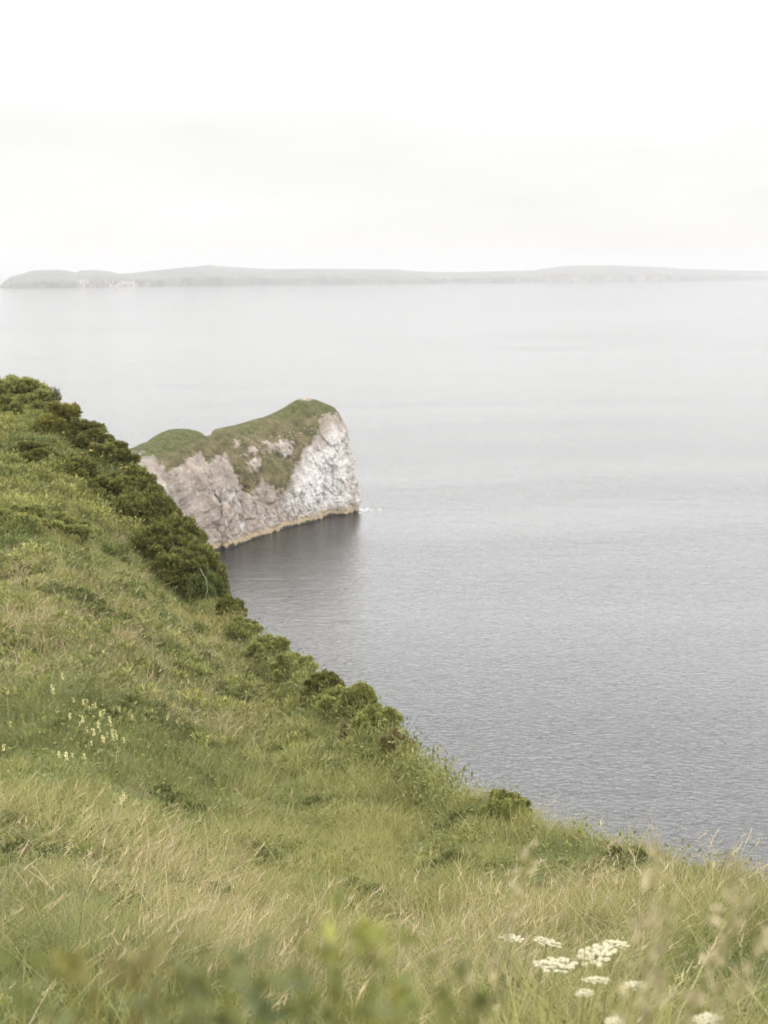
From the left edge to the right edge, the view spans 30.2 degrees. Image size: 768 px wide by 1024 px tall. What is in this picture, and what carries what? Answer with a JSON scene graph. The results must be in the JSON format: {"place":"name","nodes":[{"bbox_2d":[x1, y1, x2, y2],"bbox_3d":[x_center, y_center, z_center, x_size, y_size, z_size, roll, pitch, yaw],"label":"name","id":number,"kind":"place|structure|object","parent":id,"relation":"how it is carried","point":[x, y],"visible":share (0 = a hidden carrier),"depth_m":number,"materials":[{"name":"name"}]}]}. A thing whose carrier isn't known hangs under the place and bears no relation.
{"place":"outdoors","nodes":[
{"label":"outdoors","id":0,"kind":"place"},
{"bbox_2d":[129,397,360,550],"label":"headland","id":1,"kind":"structure","parent":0,"point":[292,464],"depth_m":360.86,"materials":[{"name":"grey stone"}]},
{"bbox_2d":[0,273,767,880],"bbox_3d":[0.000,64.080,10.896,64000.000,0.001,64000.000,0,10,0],"label":"sea","id":2,"kind":"structure","parent":0,"point":[534,569],"depth_m":400.17,"materials":[{"name":"grey liquid"}]},
{"bbox_2d":[0,409,767,1023],"bbox_3d":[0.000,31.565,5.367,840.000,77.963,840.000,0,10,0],"label":"hillside","id":3,"kind":"structure","parent":0,"point":[276,783],"depth_m":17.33,"materials":[{"name":"green plant"}]},
{"bbox_2d":[0,373,52,412],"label":"scrub bush","id":4,"kind":"object","parent":3,"relation":"on","point":[11,386],"visible":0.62,"depth_m":65.33,"materials":[{"name":"green plant"}]},
{"bbox_2d":[0,502,58,532],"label":"scrub bush","id":5,"kind":"object","parent":3,"relation":"on","point":[32,510],"visible":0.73,"depth_m":44.13,"materials":[{"name":"green plant"}]},
{"bbox_2d":[5,440,60,463],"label":"scrub bush","id":6,"kind":"object","parent":3,"relation":"on","point":[30,448],"visible":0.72,"depth_m":55.41,"materials":[{"name":"green plant"}]},
{"bbox_2d":[7,387,61,417],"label":"scrub bush","id":7,"kind":"object","parent":3,"relation":"on","point":[38,399],"visible":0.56,"depth_m":64.42,"materials":[{"name":"green plant"}]},
{"bbox_2d":[0,950,77,1023],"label":"weed","id":8,"kind":"object","parent":3,"relation":"on","point":[33,957],"visible":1,"depth_m":0.71,"materials":[{"name":"green plant"}]},
{"bbox_2d":[50,386,60,402],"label":"sapling","id":9,"kind":"object","parent":3,"relation":"on","point":[55,397],"visible":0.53,"depth_m":64.56,"materials":[{"name":"green plant"}]},
{"bbox_2d":[34,399,85,433],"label":"gorse bush","id":10,"kind":"object","parent":3,"relation":"on","point":[63,415],"visible":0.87,"depth_m":61.57,"materials":[{"name":"green plant"}]},
{"bbox_2d":[34,941,98,1023],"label":"weed","id":11,"kind":"object","parent":3,"relation":"on","point":[58,963],"visible":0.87,"depth_m":0.75,"materials":[{"name":"green plant"}]},
{"bbox_2d":[48,511,98,541],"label":"scrub bush","id":12,"kind":"object","parent":3,"relation":"on","point":[68,522],"visible":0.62,"depth_m":44.59,"materials":[{"name":"green plant"}]},
{"bbox_2d":[48,451,101,479],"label":"scrub bush","id":13,"kind":"object","parent":3,"relation":"on","point":[86,468],"visible":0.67,"depth_m":55.22,"materials":[{"name":"green plant"}]},
{"bbox_2d":[59,419,115,448],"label":"gorse bush","id":14,"kind":"object","parent":3,"relation":"on","point":[94,429],"visible":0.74,"depth_m":61.12,"materials":[{"name":"green plant"}]},
{"bbox_2d":[32,963,150,1023],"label":"weed","id":15,"kind":"object","parent":3,"relation":"on","point":[84,975],"visible":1,"depth_m":0.64,"materials":[{"name":"green plant"}]},
{"bbox_2d":[84,472,143,505],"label":"gorse bush","id":16,"kind":"object","parent":3,"relation":"on","point":[119,483],"visible":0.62,"depth_m":53.88,"materials":[{"name":"green plant"}]},
{"bbox_2d":[81,438,147,472],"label":"gorse bush","id":17,"kind":"object","parent":3,"relation":"on","point":[118,451],"visible":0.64,"depth_m":59.52,"materials":[{"name":"green plant"}]},
{"bbox_2d":[107,460,165,496],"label":"gorse bush","id":18,"kind":"object","parent":3,"relation":"on","point":[142,477],"visible":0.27,"depth_m":55.75,"materials":[{"name":"green plant"}]},
{"bbox_2d":[108,488,165,526],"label":"gorse bush","id":19,"kind":"object","parent":3,"relation":"on","point":[124,503],"visible":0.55,"depth_m":51.88,"materials":[{"name":"green plant"}]},
{"bbox_2d":[97,933,177,1023],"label":"weed","id":20,"kind":"object","parent":3,"relation":"on","point":[114,963],"visible":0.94,"depth_m":0.78,"materials":[{"name":"green plant"}]},
{"bbox_2d":[132,483,183,525],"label":"gorse bush","id":21,"kind":"object","parent":3,"relation":"on","point":[160,501],"visible":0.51,"depth_m":51.99,"materials":[{"name":"green plant"}]},
{"bbox_2d":[128,520,190,561],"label":"gorse bush","id":22,"kind":"object","parent":3,"relation":"on","point":[155,538],"visible":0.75,"depth_m":47.87,"materials":[{"name":"green plant"}]},
{"bbox_2d":[144,547,207,587],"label":"gorse bush","id":23,"kind":"object","parent":3,"relation":"on","point":[172,563],"visible":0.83,"depth_m":46.14,"materials":[{"name":"green plant"}]},
{"bbox_2d":[123,942,239,1023],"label":"weed","id":24,"kind":"object","parent":3,"relation":"on","point":[202,986],"visible":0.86,"depth_m":0.64,"materials":[{"name":"green plant"}]},
{"bbox_2d":[175,576,192,598],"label":"leafy bush","id":25,"kind":"object","parent":3,"relation":"on","point":[184,583],"visible":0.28,"depth_m":45.51,"materials":[{"name":"green plant"}]},
{"bbox_2d":[159,512,213,553],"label":"gorse bush","id":26,"kind":"object","parent":3,"relation":"on","point":[185,525],"visible":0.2,"depth_m":49.65,"materials":[{"name":"green plant"}]},
{"bbox_2d":[163,535,229,583],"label":"gorse bush","id":27,"kind":"object","parent":3,"relation":"on","point":[208,556],"visible":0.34,"depth_m":47.06,"materials":[{"name":"green plant"}]},
{"bbox_2d":[139,929,270,1022],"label":"weed","id":28,"kind":"object","parent":3,"relation":"on","point":[264,939],"visible":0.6,"depth_m":0.88,"materials":[{"name":"green plant"}]},
{"bbox_2d":[185,564,230,604],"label":"leafy bush","id":29,"kind":"object","parent":3,"relation":"on","point":[205,582],"visible":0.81,"depth_m":44.88,"materials":[{"name":"green plant"}]},
{"bbox_2d":[174,943,263,1023],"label":"weed","id":30,"kind":"object","parent":3,"relation":"on","point":[190,994],"visible":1,"depth_m":0.64,"materials":[{"name":"green plant"}]},
{"bbox_2d":[214,592,248,618],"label":"gorse bush","id":31,"kind":"object","parent":3,"relation":"on","point":[227,600],"visible":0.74,"depth_m":40.97,"materials":[{"name":"green plant"}]},
{"bbox_2d":[225,615,262,638],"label":"shrub","id":32,"kind":"object","parent":3,"relation":"on","point":[236,626],"visible":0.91,"depth_m":39.05,"materials":[{"name":"green plant"}]},
{"bbox_2d":[207,948,310,1023],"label":"weed","id":33,"kind":"object","parent":3,"relation":"on","point":[277,981],"visible":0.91,"depth_m":0.74,"materials":[{"name":"green plant"}]},
{"bbox_2d":[244,633,291,661],"bbox_3d":[-2.973,3.461,36.408,1.194,0.692,1.215,2,10,9],"label":"shrub","id":34,"kind":"object","parent":3,"relation":"on","point":[280,642],"visible":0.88,"depth_m":36.22,"materials":[{"name":"green plant"}]},
{"bbox_2d":[220,954,340,1023],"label":"weed","id":35,"kind":"object","parent":3,"relation":"on","point":[263,1009],"visible":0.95,"depth_m":0.69,"materials":[{"name":"green plant"}]},
{"bbox_2d":[266,650,319,679],"bbox_3d":[-2.127,3.531,33.253,1.240,0.685,1.207,-5,11,-26],"label":"shrub","id":36,"kind":"object","parent":3,"relation":"on","point":[275,667],"visible":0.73,"depth_m":33.00,"materials":[{"name":"green plant"}]},
{"bbox_2d":[159,886,441,1023],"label":"weed","id":37,"kind":"object","parent":3,"relation":"on","point":[403,979],"visible":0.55,"depth_m":0.89,"materials":[{"name":"green plant"}]},
{"bbox_2d":[299,668,344,704],"bbox_3d":[-1.297,3.692,30.177,1.073,0.690,1.049,-1,10,-4],"label":"shrub","id":38,"kind":"object","parent":3,"relation":"on","point":[321,677],"visible":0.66,"depth_m":30.08,"materials":[{"name":"green plant"}]},
{"bbox_2d":[314,684,351,719],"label":"shrub","id":39,"kind":"object","parent":3,"relation":"on","point":[321,700],"visible":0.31,"depth_m":28.01,"materials":[{"name":"green plant"}]},
{"bbox_2d":[309,919,369,1023],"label":"weed","id":40,"kind":"object","parent":3,"relation":"on","point":[326,955],"visible":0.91,"depth_m":0.81,"materials":[{"name":"green plant"}]},
{"bbox_2d":[338,720,356,740],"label":"shrub","id":41,"kind":"object","parent":3,"relation":"on","point":[342,725],"visible":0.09,"depth_m":25.03,"materials":[{"name":"green plant"}]},
{"bbox_2d":[336,680,378,720],"bbox_3d":[-0.497,3.542,26.664,0.833,0.904,0.856,-2,10,-9],"label":"shrub","id":42,"kind":"object","parent":3,"relation":"on","point":[360,690],"visible":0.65,"depth_m":26.52,"materials":[{"name":"green plant"}]},
{"bbox_2d":[350,701,404,740],"bbox_3d":[-0.150,3.660,24.677,0.911,0.726,0.927,4,10,21],"label":"shrub","id":43,"kind":"object","parent":3,"relation":"on","point":[380,710],"visible":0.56,"depth_m":24.57,"materials":[{"name":"green plant"}]},
{"bbox_2d":[288,952,470,1023],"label":"weed","id":44,"kind":"object","parent":3,"relation":"on","point":[430,959],"visible":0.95,"depth_m":0.73,"materials":[{"name":"green plant"}]},
{"bbox_2d":[312,990,478,1023],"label":"weed","id":45,"kind":"object","parent":3,"relation":"on","point":[384,1010],"visible":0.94,"depth_m":0.63,"materials":[{"name":"green plant"}]},
{"bbox_2d":[378,726,418,761],"bbox_3d":[0.247,3.768,23.095,0.658,0.552,0.709,6,11,31],"label":"shrub","id":46,"kind":"object","parent":3,"relation":"on","point":[384,740],"visible":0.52,"depth_m":23.02,"materials":[{"name":"green plant"}]},
{"bbox_2d":[369,933,438,1023],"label":"weed","id":47,"kind":"object","parent":3,"relation":"on","point":[410,939],"visible":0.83,"depth_m":0.71,"materials":[{"name":"green plant"}]},
{"bbox_2d":[340,913,482,1023],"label":"weed","id":48,"kind":"object","parent":3,"relation":"on","point":[359,930],"visible":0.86,"depth_m":0.81,"materials":[{"name":"green plant"}]},
{"bbox_2d":[459,970,481,1023],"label":"grass stalk","id":49,"kind":"object","parent":3,"relation":"on","point":[469,976],"depth_m":0.92,"materials":[{"name":"beige plant"}]},
{"bbox_2d":[433,951,508,1023],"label":"weed","id":50,"kind":"object","parent":3,"relation":"on","point":[480,999],"visible":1,"depth_m":0.66,"materials":[{"name":"green plant"}]},
{"bbox_2d":[481,934,523,1022],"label":"umbel flower","id":51,"kind":"object","parent":3,"relation":"on","point":[511,940],"visible":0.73,"depth_m":3.87,"materials":[{"name":"white plant"}]},
{"bbox_2d":[478,788,533,823],"bbox_3d":[1.379,3.261,15.932,0.639,0.374,0.622,4,10,20],"label":"shrub","id":52,"kind":"object","parent":3,"relation":"on","point":[498,798],"visible":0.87,"depth_m":15.78,"materials":[{"name":"green plant"}]},
{"bbox_2d":[477,841,538,1023],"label":"grass stalk","id":53,"kind":"object","parent":3,"relation":"on","point":[506,934],"depth_m":1.39,"materials":[{"name":"beige plant"}]},
{"bbox_2d":[533,936,566,1023],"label":"umbel flower","id":54,"kind":"object","parent":3,"relation":"on","point":[549,943],"visible":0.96,"depth_m":3.78,"materials":[{"name":"white plant"}]},
{"bbox_2d":[533,957,577,1021],"bbox_3d":[0.390,1.257,3.420,0.164,0.400,0.149,0,10,0],"label":"umbel flower","id":55,"kind":"object","parent":3,"relation":"on","point":[549,966],"visible":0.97,"depth_m":3.37,"materials":[{"name":"white plant"}]},
{"bbox_2d":[576,989,593,1023],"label":"umbel flower","id":56,"kind":"object","parent":3,"relation":"on","point":[585,993],"visible":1,"depth_m":2.82,"materials":[{"name":"white plant"}]},
{"bbox_2d":[582,976,608,1023],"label":"umbel flower","id":57,"kind":"object","parent":3,"relation":"on","point":[595,981],"visible":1,"depth_m":2.94,"materials":[{"name":"white plant"}]},
{"bbox_2d":[578,943,616,1023],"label":"umbel flower","id":58,"kind":"object","parent":3,"relation":"on","point":[604,950],"visible":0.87,"depth_m":3.48,"materials":[{"name":"white plant"}]},
{"bbox_2d":[594,940,629,1023],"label":"umbel flower","id":59,"kind":"object","parent":3,"relation":"on","point":[616,946],"visible":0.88,"depth_m":3.65,"materials":[{"name":"white plant"}]},
{"bbox_2d":[604,1017,624,1023],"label":"umbel flower","id":60,"kind":"object","parent":3,"relation":"on","point":[614,1020],"visible":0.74,"depth_m":2.59,"materials":[{"name":"white plant"}]},
{"bbox_2d":[624,981,643,1023],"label":"umbel flower","id":61,"kind":"object","parent":3,"relation":"on","point":[631,984],"visible":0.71,"depth_m":2.87,"materials":[{"name":"white plant"}]},
{"bbox_2d":[607,889,676,1023],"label":"grass stalk","id":62,"kind":"object","parent":3,"relation":"on","point":[661,949],"depth_m":1.08,"materials":[{"name":"beige plant"}]},
{"bbox_2d":[626,829,665,1023],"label":"grass stalk","id":63,"kind":"object","parent":3,"relation":"on","point":[649,874],"depth_m":1.12,"materials":[{"name":"beige plant"}]},
{"bbox_2d":[635,968,679,1023],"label":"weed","id":64,"kind":"object","parent":3,"relation":"on","point":[662,974],"depth_m":0.97,"materials":[{"name":"beige plant"}]},
{"bbox_2d":[693,1012,722,1023],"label":"umbel flower","id":65,"kind":"object","parent":3,"relation":"on","point":[707,1021],"visible":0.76,"depth_m":2.62,"materials":[{"name":"white plant"}]},
{"bbox_2d":[675,893,751,1023],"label":"grass stalk","id":66,"kind":"object","parent":3,"relation":"on","point":[705,960],"depth_m":1.02,"materials":[{"name":"beige plant"}]},
{"bbox_2d":[705,844,745,1023],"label":"grass stalk","id":67,"kind":"object","parent":3,"relation":"on","point":[716,1003],"depth_m":1.08,"materials":[{"name":"beige plant"}]},
{"bbox_2d":[699,924,767,1023],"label":"grass stalk","id":68,"kind":"object","parent":3,"relation":"on","point":[739,992],"depth_m":0.97,"materials":[{"name":"beige plant"}]},
{"bbox_2d":[0,265,767,287],"bbox_3d":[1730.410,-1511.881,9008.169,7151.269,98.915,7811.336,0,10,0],"label":"island","id":69,"kind":"structure","parent":0,"point":[206,275],"depth_m":7009.75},
{"bbox_2d":[0,0,767,272],"label":"sky","id":70,"kind":"structure","parent":0,"point":[136,136],"materials":[{"name":"white"}]}
]}

